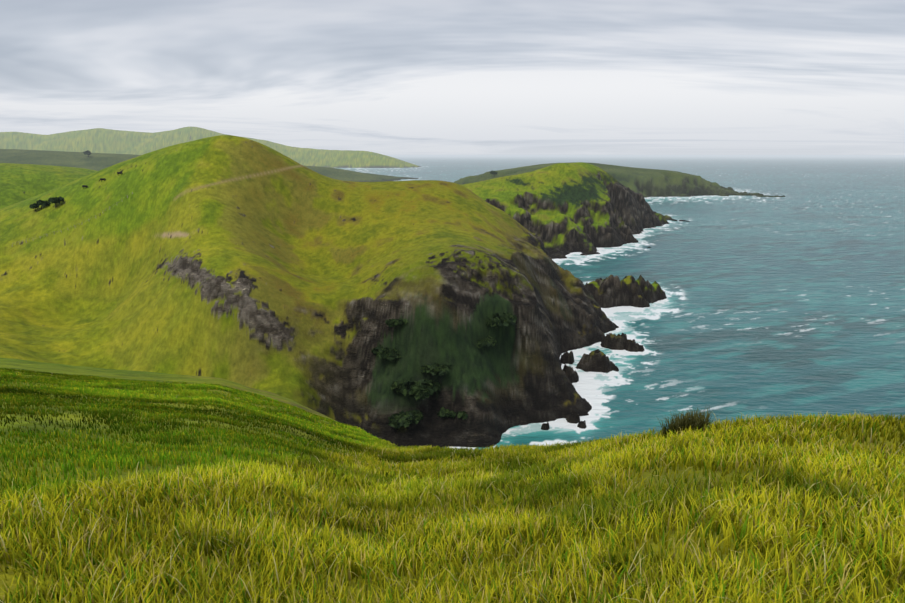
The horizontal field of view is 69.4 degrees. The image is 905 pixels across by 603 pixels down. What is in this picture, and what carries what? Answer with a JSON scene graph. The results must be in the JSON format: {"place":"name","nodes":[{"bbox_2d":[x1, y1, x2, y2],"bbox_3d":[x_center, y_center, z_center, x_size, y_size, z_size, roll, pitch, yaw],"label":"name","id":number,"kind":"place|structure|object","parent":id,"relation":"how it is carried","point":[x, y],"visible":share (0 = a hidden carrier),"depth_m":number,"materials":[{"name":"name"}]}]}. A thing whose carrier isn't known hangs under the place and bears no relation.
{"place":"outdoors","nodes":[
{"label":"outdoors","id":0,"kind":"place"},
{"bbox_2d":[0,127,904,602],"bbox_3d":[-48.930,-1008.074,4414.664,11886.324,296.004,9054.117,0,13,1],"label":"terrain","id":1,"kind":"structure","parent":0,"point":[288,275],"depth_m":210.09,"materials":[{"name":"green plant"}]},
{"bbox_2d":[29,203,38,210],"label":"tree","id":2,"kind":"object","parent":1,"relation":"on","point":[33,205],"visible":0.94,"depth_m":251.15,"materials":[{"name":"green plant"}]},
{"bbox_2d":[36,199,49,208],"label":"tree","id":3,"kind":"object","parent":1,"relation":"on","point":[42,203],"visible":0.98,"depth_m":252.12,"materials":[{"name":"green plant"}]},
{"bbox_2d":[48,196,64,207],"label":"tree","id":4,"kind":"object","parent":1,"relation":"on","point":[55,200],"visible":1,"depth_m":249.21,"materials":[{"name":"green plant"}]},
{"bbox_2d":[12,191,132,245],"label":"fence","id":5,"kind":"object","parent":1,"relation":"on","point":[66,228],"visible":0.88,"depth_m":237.48,"materials":[{"name":"brown wood"}]},
{"bbox_2d":[371,344,400,360],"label":"bush","id":6,"kind":"object","parent":1,"relation":"on","point":[386,353],"visible":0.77,"depth_m":176.86,"materials":[{"name":"green plant"}]},
{"bbox_2d":[385,317,407,326],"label":"bush","id":7,"kind":"object","parent":1,"relation":"on","point":[393,322],"visible":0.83,"depth_m":177.20,"materials":[{"name":"green plant"}]},
{"bbox_2d":[387,410,423,428],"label":"bush","id":8,"kind":"object","parent":1,"relation":"on","point":[405,419],"visible":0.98,"depth_m":170.84,"materials":[{"name":"green plant"}]},
{"bbox_2d":[391,377,441,399],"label":"bush","id":9,"kind":"object","parent":1,"relation":"on","point":[422,389],"visible":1,"depth_m":173.28,"materials":[{"name":"green plant"}]},
{"bbox_2d":[420,363,451,375],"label":"bush","id":10,"kind":"object","parent":1,"relation":"on","point":[438,369],"visible":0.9,"depth_m":174.91,"materials":[{"name":"green plant"}]},
{"bbox_2d":[436,407,467,419],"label":"bush","id":11,"kind":"object","parent":1,"relation":"on","point":[444,412],"visible":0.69,"depth_m":174.42,"materials":[{"name":"green plant"}]},
{"bbox_2d":[0,367,904,602],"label":"grass","id":12,"kind":"structure","parent":1,"relation":"on","point":[740,508],"depth_m":6.24,"materials":[{"name":"green plant"}]},
{"bbox_2d":[476,336,496,347],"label":"bush","id":13,"kind":"object","parent":1,"relation":"on","point":[488,341],"visible":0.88,"depth_m":181.93,"materials":[{"name":"green plant"}]},
{"bbox_2d":[485,311,516,326],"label":"bush","id":14,"kind":"object","parent":1,"relation":"on","point":[500,319],"visible":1,"depth_m":183.90,"materials":[{"name":"green plant"}]},
{"bbox_2d":[0,0,904,154],"label":"sky","id":15,"kind":"structure","parent":0,"point":[384,77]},
{"bbox_2d":[337,155,904,449],"bbox_3d":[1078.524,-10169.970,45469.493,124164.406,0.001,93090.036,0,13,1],"label":"sea","id":16,"kind":"structure","parent":0,"point":[791,301],"depth_m":364.02,"materials":[{"name":"liquid"}]}
]}

